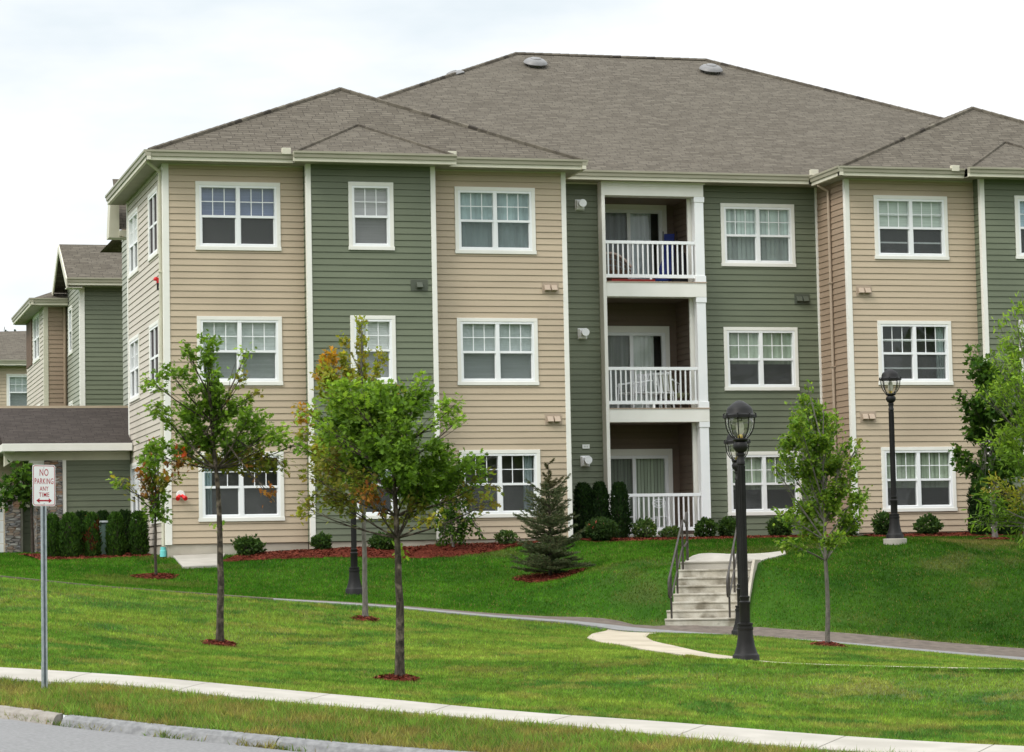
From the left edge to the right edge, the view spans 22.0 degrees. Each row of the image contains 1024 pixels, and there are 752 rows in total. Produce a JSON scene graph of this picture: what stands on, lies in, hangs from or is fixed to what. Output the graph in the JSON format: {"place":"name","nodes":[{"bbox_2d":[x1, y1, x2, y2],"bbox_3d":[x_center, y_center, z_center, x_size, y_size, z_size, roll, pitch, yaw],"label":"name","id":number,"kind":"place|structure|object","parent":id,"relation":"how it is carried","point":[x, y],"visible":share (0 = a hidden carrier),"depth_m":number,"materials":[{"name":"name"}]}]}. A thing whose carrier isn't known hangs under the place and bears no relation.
{"place":"outdoors","nodes":[
{"label":"outdoors","id":0,"kind":"place"},
{"bbox_2d":[0,719,298,751],"bbox_3d":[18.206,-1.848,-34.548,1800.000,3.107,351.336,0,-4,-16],"label":"road","id":1,"kind":"structure","parent":0,"point":[19,736],"depth_m":24.45,"materials":[{"name":"grey asphalt"}]},
{"bbox_2d":[0,705,62,724],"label":"kerb apron","id":2,"kind":"object","parent":1,"relation":"on","point":[41,716],"visible":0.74,"depth_m":26.58,"materials":[{"name":"concrete"}]},
{"bbox_2d":[60,715,469,751],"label":"kerb","id":3,"kind":"structure","parent":1,"relation":"on","point":[200,734],"depth_m":25.38,"materials":[{"name":"concrete"}]},
{"bbox_2d":[0,531,1023,751],"bbox_3d":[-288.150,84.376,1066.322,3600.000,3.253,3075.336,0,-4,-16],"label":"ground","id":4,"kind":"structure","parent":0,"point":[770,602],"depth_m":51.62,"materials":[{"name":"green plant"}]},
{"bbox_2d":[0,331,27,551],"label":"apartment building","id":5,"kind":"structure","parent":4,"relation":"on","point":[13,380],"depth_m":112.16,"materials":[{"name":"beige"}]},
{"bbox_2d":[6,374,27,405],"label":"window","id":6,"kind":"structure","parent":5,"relation":"in","point":[16,384],"depth_m":112.16,"materials":[{"name":"white glass"}]},
{"bbox_2d":[0,459,34,553],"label":"maple tree","id":7,"kind":"object","parent":4,"relation":"on","point":[24,491],"visible":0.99,"depth_m":62.49,"materials":[{"name":"green plant"}]},
{"bbox_2d":[32,465,54,688],"bbox_3d":[-5.188,2.224,29.107,0.062,2.480,0.305,-5,-6,44],"label":"parking sign","id":8,"kind":"object","parent":4,"relation":"on","point":[43,485],"visible":0.98,"depth_m":29.11,"materials":[{"name":"metal"}]},
{"bbox_2d":[11,244,123,405],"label":"apartment building","id":9,"kind":"structure","parent":4,"relation":"on","point":[72,321],"depth_m":82.26,"materials":[{"name":"green"}]},
{"bbox_2d":[33,311,39,363],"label":"window","id":10,"kind":"structure","parent":9,"relation":"in","point":[36,319],"depth_m":87.22,"materials":[{"name":"white plastic"}]},
{"bbox_2d":[68,305,72,355],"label":"window","id":11,"kind":"structure","parent":9,"relation":"in","point":[70,345],"depth_m":84.31,"materials":[{"name":"white plastic"}]},
{"bbox_2d":[19,552,150,559],"bbox_3d":[-9.814,4.150,60.661,2.889,0.210,3.711,0,-4,-16],"label":"mulch bed","id":12,"kind":"object","parent":4,"relation":"on","point":[82,556],"visible":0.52,"depth_m":59.50,"materials":[{"name":"red wood"}]},
{"bbox_2d":[47,512,62,556],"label":"arborvitae","id":13,"kind":"object","parent":12,"relation":"on","point":[53,521],"visible":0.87,"depth_m":59.58,"materials":[{"name":"green plant"}]},
{"bbox_2d":[56,511,83,556],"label":"arborvitae","id":14,"kind":"object","parent":12,"relation":"on","point":[70,535],"visible":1,"depth_m":59.56,"materials":[{"name":"green plant"}]},
{"bbox_2d":[75,510,87,553],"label":"arborvitae","id":15,"kind":"object","parent":12,"relation":"on","point":[81,514],"visible":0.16,"depth_m":61.47,"materials":[{"name":"green plant"}]},
{"bbox_2d":[81,511,102,556],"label":"arborvitae","id":16,"kind":"object","parent":12,"relation":"on","point":[92,541],"visible":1,"depth_m":59.74,"materials":[{"name":"green plant"}]},
{"bbox_2d":[96,510,109,520],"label":"arborvitae","id":17,"kind":"object","parent":12,"relation":"on","point":[103,515],"visible":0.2,"depth_m":61.62,"materials":[{"name":"green plant"}]},
{"bbox_2d":[99,521,109,553],"bbox_3d":[-9.408,3.763,60.725,0.660,0.830,0.560,0,-4,-16],"label":"utility cabinet","id":18,"kind":"object","parent":12,"relation":"on","point":[103,529],"visible":0.11,"depth_m":60.47,"materials":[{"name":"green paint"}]},
{"bbox_2d":[105,510,128,555],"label":"arborvitae","id":19,"kind":"object","parent":12,"relation":"on","point":[115,544],"visible":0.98,"depth_m":59.86,"materials":[{"name":"green plant"}]},
{"bbox_2d":[119,509,131,552],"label":"arborvitae","id":20,"kind":"object","parent":12,"relation":"on","point":[126,514],"visible":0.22,"depth_m":61.72,"materials":[{"name":"green plant"}]},
{"bbox_2d":[127,510,149,554],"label":"arborvitae","id":21,"kind":"object","parent":12,"relation":"on","point":[138,544],"visible":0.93,"depth_m":60.00,"materials":[{"name":"green plant"}]},
{"bbox_2d":[0,406,186,552],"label":"garage","id":22,"kind":"structure","parent":4,"relation":"on","point":[84,450],"depth_m":64.17,"materials":[{"name":"grey"}]},
{"bbox_2d":[0,509,3,551],"bbox_3d":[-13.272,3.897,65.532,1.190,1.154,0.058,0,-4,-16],"label":"garage door","id":23,"kind":"structure","parent":22,"relation":"in","point":[1,513],"depth_m":65.66,"materials":[{"name":"white"}]},
{"bbox_2d":[130,572,177,578],"bbox_3d":[-7.472,4.189,55.083,1.063,0.164,1.035,0,-4,-16],"label":"mulch bed","id":24,"kind":"object","parent":4,"relation":"on","point":[161,575],"visible":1,"depth_m":54.95,"materials":[{"name":"red wood"}]},
{"bbox_2d":[106,436,189,574],"bbox_3d":[-7.625,2.800,54.995,1.669,3.083,1.351,0,-4,-16],"label":"oak tree","id":25,"kind":"object","parent":24,"relation":"on","point":[153,496],"visible":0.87,"depth_m":55.02,"materials":[{"name":"green plant"}]},
{"bbox_2d":[173,553,224,568],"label":"splash slab","id":26,"kind":"structure","parent":4,"relation":"on","point":[197,561],"depth_m":57.39,"materials":[{"name":"concrete"}]},
{"bbox_2d":[200,638,237,646],"bbox_3d":[-4.409,4.001,39.513,0.595,0.129,0.605,0,-4,-16],"label":"mulch bed","id":27,"kind":"object","parent":4,"relation":"on","point":[225,642],"visible":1,"depth_m":39.38,"materials":[{"name":"red wood"}]},
{"bbox_2d":[137,329,299,641],"bbox_3d":[-4.432,1.771,39.466,2.412,4.791,2.187,0,-4,-16],"label":"oak tree","id":28,"kind":"object","parent":27,"relation":"on","point":[239,447],"visible":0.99,"depth_m":39.36,"materials":[{"name":"green plant"}]},
{"bbox_2d":[345,454,361,594],"bbox_3d":[-3.188,2.701,52.859,0.454,3.801,0.449,0,-4,-16],"label":"street lamp","id":29,"kind":"object","parent":4,"relation":"on","point":[354,585],"visible":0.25,"depth_m":52.71,"materials":[{"name":"metal"}]},
{"bbox_2d":[349,615,380,620],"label":"mulch bed","id":30,"kind":"object","parent":4,"relation":"on","point":[361,617],"visible":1,"depth_m":45.40,"materials":[{"name":"red wood"}]},
{"bbox_2d":[290,314,404,616],"bbox_3d":[-2.729,1.652,45.328,2.096,5.374,1.587,0,-4,-16],"label":"maple tree","id":31,"kind":"object","parent":30,"relation":"on","point":[323,370],"visible":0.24,"depth_m":45.47,"materials":[{"name":"green plant"}]},
{"bbox_2d":[223,540,539,561],"bbox_3d":[-2.429,3.897,58.811,8.501,0.380,2.006,0,-4,-16],"label":"mulch bed","id":32,"kind":"object","parent":4,"relation":"on","point":[433,550],"visible":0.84,"depth_m":58.26,"materials":[{"name":"red wood"}]},
{"bbox_2d":[230,533,266,555],"bbox_3d":[-5.809,3.774,58.091,0.840,0.603,0.772,0,-4,-16],"label":"shrub","id":33,"kind":"object","parent":32,"relation":"on","point":[246,545],"visible":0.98,"depth_m":57.95,"materials":[{"name":"green plant"}]},
{"bbox_2d":[309,530,332,549],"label":"shrub","id":34,"kind":"object","parent":32,"relation":"on","point":[321,540],"visible":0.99,"depth_m":58.36,"materials":[{"name":"green plant"}]},
{"bbox_2d":[367,531,394,549],"bbox_3d":[-2.855,3.711,58.661,0.780,0.556,0.832,0,-4,-16],"label":"shrub","id":35,"kind":"object","parent":32,"relation":"on","point":[378,541],"visible":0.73,"depth_m":58.51,"materials":[{"name":"green plant"}]},
{"bbox_2d":[432,440,485,546],"bbox_3d":[-1.291,2.721,59.131,1.276,2.610,1.296,0,-4,-16],"label":"lilac bush","id":36,"kind":"object","parent":32,"relation":"on","point":[451,529],"visible":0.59,"depth_m":58.89,"materials":[{"name":"green plant"}]},
{"bbox_2d":[494,529,519,543],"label":"shrub","id":37,"kind":"object","parent":32,"relation":"on","point":[509,534],"visible":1,"depth_m":59.60,"materials":[{"name":"green plant"}]},
{"bbox_2d":[373,673,421,681],"bbox_3d":[-1.425,3.772,33.005,0.616,0.117,0.605,0,-4,-16],"label":"mulch bed","id":38,"kind":"object","parent":4,"relation":"on","point":[407,677],"visible":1,"depth_m":32.87,"materials":[{"name":"red wood"}]},
{"bbox_2d":[290,369,503,675],"bbox_3d":[-1.482,1.926,32.880,2.662,4.031,1.889,-3,-4,19],"label":"oak tree","id":39,"kind":"object","parent":38,"relation":"on","point":[382,445],"visible":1,"depth_m":32.89,"materials":[{"name":"green plant"}]},
{"bbox_2d":[0,575,1023,656],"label":"path shoulder","id":40,"kind":"object","parent":4,"relation":"on","point":[891,641],"visible":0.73,"depth_m":49.43},
{"bbox_2d":[513,567,587,582],"bbox_3d":[0.846,4.186,55.335,1.687,0.304,1.622,0,-4,-16],"label":"mulch bed","id":41,"kind":"object","parent":4,"relation":"on","point":[540,577],"visible":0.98,"depth_m":55.14,"materials":[{"name":"red wood"}]},
{"bbox_2d":[510,458,594,575],"bbox_3d":[0.808,3.039,55.449,1.932,2.671,1.960,0,-4,-16],"label":"spruce tree","id":42,"kind":"object","parent":41,"relation":"on","point":[552,553],"visible":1,"depth_m":55.16,"materials":[{"name":"green plant"}]},
{"bbox_2d":[100,52,1023,557],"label":"apartment building","id":43,"kind":"structure","parent":4,"relation":"on","point":[460,232],"depth_m":63.37,"materials":[{"name":"beige"}]},
{"bbox_2d":[128,207,138,278],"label":"window","id":44,"kind":"structure","parent":43,"relation":"in","point":[133,245],"depth_m":63.84,"materials":[{"name":"white plastic"}]},
{"bbox_2d":[129,333,140,402],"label":"window","id":45,"kind":"structure","parent":43,"relation":"in","point":[134,354],"depth_m":63.63,"materials":[{"name":"white plastic"}]},
{"bbox_2d":[130,462,140,511],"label":"window","id":46,"kind":"structure","parent":43,"relation":"in","point":[136,505],"depth_m":63.67,"materials":[{"name":"white plastic"}]},
{"bbox_2d":[147,186,158,261],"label":"window","id":47,"kind":"structure","parent":43,"relation":"in","point":[153,245],"depth_m":60.45,"materials":[{"name":"white plastic"}]},
{"bbox_2d":[149,319,159,392],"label":"window","id":48,"kind":"structure","parent":43,"relation":"in","point":[154,347],"depth_m":60.26,"materials":[{"name":"white plastic"}]},
{"bbox_2d":[150,457,160,524],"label":"window","id":49,"kind":"structure","parent":43,"relation":"in","point":[159,521],"depth_m":59.77,"materials":[{"name":"white plastic"}]},
{"bbox_2d":[195,181,281,250],"bbox_3d":[-6.277,-3.430,59.719,2.560,2.087,0.794,0,-4,-16],"label":"window","id":50,"kind":"structure","parent":43,"relation":"in","point":[241,216],"depth_m":59.57,"materials":[{"name":"white plastic"}]},
{"bbox_2d":[197,316,282,384],"bbox_3d":[-6.136,-0.562,59.206,1.954,1.557,0.166,0,-4,-16],"label":"window","id":51,"kind":"structure","parent":43,"relation":"in","point":[264,332],"depth_m":59.29,"materials":[{"name":"white plastic"}]},
{"bbox_2d":[198,451,284,521],"bbox_3d":[-6.157,2.653,59.274,2.560,2.087,0.794,0,-4,-16],"label":"window","id":52,"kind":"structure","parent":43,"relation":"in","point":[241,500],"depth_m":59.49,"materials":[{"name":"white plastic"}]},
{"bbox_2d":[348,182,394,249],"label":"window","id":53,"kind":"structure","parent":43,"relation":"in","point":[370,204],"depth_m":59.89,"materials":[{"name":"white plastic"}]},
{"bbox_2d":[350,315,396,383],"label":"window","id":54,"kind":"structure","parent":43,"relation":"in","point":[381,331],"depth_m":59.68,"materials":[{"name":"white plastic"}]},
{"bbox_2d":[356,467,398,518],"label":"window","id":55,"kind":"structure","parent":43,"relation":"in","point":[369,514],"depth_m":60.04,"materials":[{"name":"white plastic"}]},
{"bbox_2d":[454,186,536,254],"bbox_3d":[-0.404,-3.599,61.047,1.954,1.557,0.181,0,-4,-16],"label":"window","id":56,"kind":"structure","parent":43,"relation":"in","point":[488,220],"depth_m":61.07,"materials":[{"name":"white plastic"}]},
{"bbox_2d":[456,318,538,384],"bbox_3d":[-0.342,-0.558,60.818,1.954,1.557,0.166,0,-4,-16],"label":"window","id":57,"kind":"structure","parent":43,"relation":"in","point":[490,351],"depth_m":60.85,"materials":[{"name":"white plastic"}]},
{"bbox_2d":[459,450,540,517],"bbox_3d":[-0.363,2.656,60.886,2.560,2.087,0.794,0,-4,-16],"label":"window","id":58,"kind":"structure","parent":43,"relation":"in","point":[512,467],"depth_m":60.94,"materials":[{"name":"white plastic"}]},
{"bbox_2d":[608,279,654,280],"bbox_3d":[2.792,-2.270,63.938,1.100,0.052,1.060,0,-4,-16],"label":"rug","id":59,"kind":"object","parent":43,"relation":"on","point":[631,280],"visible":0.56,"depth_m":63.42,"materials":[{"name":"red carpet"}]},
{"bbox_2d":[606,252,631,280],"bbox_3d":[2.487,-2.669,63.959,0.868,0.768,0.760,-1,-4,4],"label":"wicker chair","id":60,"kind":"object","parent":59,"relation":"on","point":[620,270],"visible":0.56,"depth_m":64.12,"materials":[{"name":"beige wicker"}]},
{"bbox_2d":[617,373,649,407],"bbox_3d":[2.980,0.386,64.105,0.662,0.902,0.588,3,-6,-42],"label":"balcony chair","id":61,"kind":"object","parent":43,"relation":"on","point":[638,386],"visible":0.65,"depth_m":64.11,"materials":[{"name":"white plastic"}]},
{"bbox_2d":[642,392,666,407],"bbox_3d":[3.453,0.608,63.980,0.560,0.422,0.400,0,-4,-16],"label":"side table","id":62,"kind":"object","parent":43,"relation":"on","point":[648,393],"visible":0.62,"depth_m":63.87,"materials":[{"name":"white plastic"}]},
{"bbox_2d":[652,499,671,526],"bbox_3d":[3.648,3.430,64.020,0.464,0.896,0.503,0,-4,-16],"label":"balcony chair","id":63,"kind":"object","parent":43,"relation":"on","point":[666,516],"visible":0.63,"depth_m":64.21,"materials":[{"name":"white plastic"}]},
{"bbox_2d":[655,231,676,281],"bbox_3d":[3.785,-2.894,64.603,0.614,1.364,0.384,-1,-4,-1],"label":"folded chair","id":64,"kind":"object","parent":43,"relation":"on","point":[668,237],"visible":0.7,"depth_m":64.66,"materials":[{"name":"blue fabric"}]},
{"bbox_2d":[652,372,680,407],"bbox_3d":[3.763,0.384,64.290,0.588,0.902,0.662,-3,-4,21],"label":"balcony chair","id":65,"kind":"object","parent":43,"relation":"on","point":[663,376],"visible":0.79,"depth_m":64.09,"materials":[{"name":"white plastic"}]},
{"bbox_2d":[661,375,689,407],"bbox_3d":[3.996,0.401,64.593,0.416,0.900,0.680,3,-6,-44],"label":"chair","id":66,"kind":"object","parent":43,"relation":"on","point":[678,395],"visible":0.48,"depth_m":64.47,"materials":[{"name":"grey plastic"}]},
{"bbox_2d":[672,247,687,281],"bbox_3d":[4.126,-2.692,64.478,0.440,0.925,0.429,0,-4,-16],"label":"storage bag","id":67,"kind":"object","parent":43,"relation":"on","point":[680,268],"visible":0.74,"depth_m":64.31,"materials":[{"name":"black fabric"}]},
{"bbox_2d":[720,203,795,266],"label":"window","id":68,"kind":"structure","parent":43,"relation":"in","point":[752,235],"depth_m":64.76,"materials":[{"name":"white plastic"}]},
{"bbox_2d":[723,327,799,390],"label":"window","id":69,"kind":"structure","parent":43,"relation":"in","point":[755,358],"depth_m":64.63,"materials":[{"name":"white plastic"}]},
{"bbox_2d":[726,451,801,515],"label":"window","id":70,"kind":"structure","parent":43,"relation":"in","point":[763,490],"depth_m":64.36,"materials":[{"name":"white plastic"}]},
{"bbox_2d":[873,195,949,259],"bbox_3d":[9.584,-3.420,64.132,2.560,2.087,0.794,0,-4,-16],"label":"window","id":71,"kind":"structure","parent":43,"relation":"in","point":[905,227],"depth_m":63.97,"materials":[{"name":"white plastic"}]},
{"bbox_2d":[877,321,953,384],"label":"window","id":72,"kind":"structure","parent":43,"relation":"in","point":[920,352],"depth_m":63.88,"materials":[{"name":"white plastic"}]},
{"bbox_2d":[881,447,957,511],"bbox_3d":[9.704,2.662,63.687,2.560,2.087,0.794,0,-4,-16],"label":"window","id":73,"kind":"structure","parent":43,"relation":"in","point":[925,477],"depth_m":63.50,"materials":[{"name":"white plastic"}]},
{"bbox_2d":[1014,195,1023,258],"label":"window","id":74,"kind":"structure","parent":43,"relation":"in","point":[1018,200],"depth_m":64.14,"materials":[{"name":"white plastic"}]},
{"bbox_2d":[1018,320,1023,376],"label":"window","id":75,"kind":"structure","parent":43,"relation":"in","point":[1019,320],"depth_m":63.88,"materials":[{"name":"white plastic"}]},
{"bbox_2d":[664,559,760,626],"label":"concrete steps","id":76,"kind":"structure","parent":4,"relation":"on","point":[701,598],"depth_m":51.86,"materials":[{"name":"grey concrete"}]},
{"bbox_2d":[667,512,688,618],"bbox_3d":[3.304,3.756,52.292,0.052,2.156,2.887,-2,-4,11],"label":"handrail","id":77,"kind":"object","parent":76,"relation":"on","point":[669,583],"visible":0.99,"depth_m":52.12,"materials":[{"name":"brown metal"}]},
{"bbox_2d":[726,529,736,617],"bbox_3d":[4.416,3.718,52.068,0.052,2.156,2.887,-2,-4,11],"label":"handrail","id":78,"kind":"object","parent":76,"relation":"on","point":[729,587],"visible":0.52,"depth_m":51.36,"materials":[{"name":"brown metal"}]},
{"bbox_2d":[581,534,857,541],"bbox_3d":[4.715,3.835,62.265,6.915,0.150,2.682,0,-4,-16],"label":"mulch bed","id":79,"kind":"object","parent":4,"relation":"on","point":[684,538],"visible":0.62,"depth_m":61.41,"materials":[{"name":"red wood"}]},
{"bbox_2d":[572,481,594,540],"bbox_3d":[1.691,3.208,61.617,0.627,1.488,0.611,-2,-4,12],"label":"arborvitae","id":80,"kind":"object","parent":79,"relation":"on","point":[582,502],"visible":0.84,"depth_m":61.47,"materials":[{"name":"green plant"}]},
{"bbox_2d":[589,481,609,529],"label":"arborvitae","id":81,"kind":"object","parent":79,"relation":"on","point":[600,502],"visible":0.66,"depth_m":61.55,"materials":[{"name":"green plant"}]},
{"bbox_2d":[584,516,619,540],"bbox_3d":[2.069,3.565,60.555,0.823,0.696,0.831,-3,-4,19],"label":"flowering shrub","id":82,"kind":"object","parent":79,"relation":"on","point":[609,528],"visible":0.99,"depth_m":60.33,"materials":[{"name":"green plant"}]},
{"bbox_2d":[608,481,631,537],"bbox_3d":[2.514,3.201,61.657,0.605,1.487,0.582,-4,-5,32],"label":"arborvitae","id":83,"kind":"object","parent":79,"relation":"on","point":[619,509],"visible":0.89,"depth_m":61.51,"materials":[{"name":"green plant"}]},
{"bbox_2d":[631,516,656,537],"bbox_3d":[3.095,3.604,61.602,0.655,0.666,0.704,0,-4,-16],"label":"shrub","id":84,"kind":"object","parent":79,"relation":"on","point":[640,524],"visible":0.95,"depth_m":61.51,"materials":[{"name":"green plant"}]},
{"bbox_2d":[657,525,680,537],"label":"shrub","id":85,"kind":"object","parent":79,"relation":"on","point":[664,531],"visible":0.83,"depth_m":61.62,"materials":[{"name":"green plant"}]},
{"bbox_2d":[694,517,718,536],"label":"shrub","id":86,"kind":"object","parent":79,"relation":"on","point":[710,525],"visible":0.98,"depth_m":61.89,"materials":[{"name":"green plant"}]},
{"bbox_2d":[716,515,735,536],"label":"shrub","id":87,"kind":"object","parent":79,"relation":"on","point":[726,526],"visible":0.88,"depth_m":62.14,"materials":[{"name":"green plant"}]},
{"bbox_2d":[765,515,794,535],"bbox_3d":[6.384,3.610,62.665,0.756,0.693,0.710,0,-4,-16],"label":"shrub","id":88,"kind":"object","parent":79,"relation":"on","point":[778,528],"visible":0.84,"depth_m":62.49,"materials":[{"name":"green plant"}]},
{"bbox_2d":[685,550,785,561],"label":"walk","id":89,"kind":"structure","parent":4,"relation":"on","point":[716,557],"depth_m":53.87,"materials":[{"name":"concrete"}]},
{"bbox_2d":[724,430,750,635],"bbox_3d":[4.096,2.939,47.319,0.473,3.960,0.468,0,-4,-16],"label":"street lamp","id":90,"kind":"object","parent":4,"relation":"on","point":[729,440],"visible":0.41,"depth_m":47.29,"materials":[{"name":"black metal"}]},
{"bbox_2d":[587,629,1023,672],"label":"walk","id":91,"kind":"structure","parent":4,"relation":"on","point":[639,640],"depth_m":41.49,"materials":[{"name":"concrete"}]},
{"bbox_2d":[723,400,759,660],"bbox_3d":[3.216,2.273,36.626,0.463,3.880,0.459,0,-4,-16],"label":"street lamp","id":92,"kind":"object","parent":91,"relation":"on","point":[745,649],"visible":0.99,"depth_m":36.58,"materials":[{"name":"black metal"}]},
{"bbox_2d":[810,640,845,646],"bbox_3d":[5.162,4.388,43.033,0.650,0.124,0.648,1,-5,-29],"label":"mulch bed","id":93,"kind":"object","parent":4,"relation":"on","point":[830,643],"visible":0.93,"depth_m":42.88,"materials":[{"name":"red wood"}]},
{"bbox_2d":[768,379,872,641],"bbox_3d":[5.053,2.290,42.878,1.661,4.512,1.760,-3,-5,22],"label":"pear tree","id":94,"kind":"object","parent":93,"relation":"on","point":[818,442],"visible":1,"depth_m":42.96,"materials":[{"name":"green plant"}]},
{"bbox_2d":[879,369,906,544],"bbox_3d":[8.163,1.845,56.397,0.500,4.015,0.500,0,-4,-16],"label":"street lamp","id":95,"kind":"object","parent":4,"relation":"on","point":[894,535],"visible":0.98,"depth_m":56.34,"materials":[{"name":"metal"}]},
{"bbox_2d":[862,531,1022,536],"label":"mulch bed","id":96,"kind":"object","parent":4,"relation":"on","point":[950,534],"visible":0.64,"depth_m":62.11,"materials":[{"name":"red wood"}]},
{"bbox_2d":[870,508,889,534],"bbox_3d":[8.764,3.499,62.088,0.646,0.786,0.612,0,-4,-16],"label":"shrub","id":97,"kind":"object","parent":96,"relation":"on","point":[880,524],"visible":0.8,"depth_m":61.99,"materials":[{"name":"green plant"}]},
{"bbox_2d":[912,512,944,533],"bbox_3d":[9.880,3.561,62.413,0.732,0.661,0.784,2,-5,-37],"label":"shrub","id":98,"kind":"object","parent":96,"relation":"on","point":[934,524],"visible":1,"depth_m":62.27,"materials":[{"name":"green plant"}]},
{"bbox_2d":[966,486,991,534],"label":"arborvitae","id":99,"kind":"object","parent":96,"relation":"on","point":[971,509],"visible":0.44,"depth_m":62.25,"materials":[{"name":"green plant"}]},
{"bbox_2d":[996,481,1022,534],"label":"arborvitae","id":100,"kind":"object","parent":96,"relation":"on","point":[1004,531],"visible":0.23,"depth_m":62.23,"materials":[{"name":"green plant"}]},
{"bbox_2d":[962,291,1023,548],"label":"elm tree","id":101,"kind":"object","parent":4,"relation":"on","point":[1010,449],"visible":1,"depth_m":46.92,"materials":[{"name":"green plant"}]},
{"bbox_2d":[974,536,1013,539],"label":"mulch bed","id":102,"kind":"object","parent":4,"relation":"on","point":[993,538],"visible":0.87,"depth_m":58.92,"materials":[{"name":"brown wood"}]},
{"bbox_2d":[948,341,1023,537],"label":"maple tree","id":103,"kind":"object","parent":102,"relation":"on","point":[979,414],"visible":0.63,"depth_m":58.87,"materials":[{"name":"green plant"}]},
{"bbox_2d":[0,667,1023,751],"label":"pavement","id":104,"kind":"structure","parent":0,"point":[851,743],"depth_m":27.21,"materials":[{"name":"concrete"}]},
{"bbox_2d":[274,598,1023,660],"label":"path","id":105,"kind":"structure","parent":0,"point":[617,627],"depth_m":48.55,"materials":[{"name":"concrete"}]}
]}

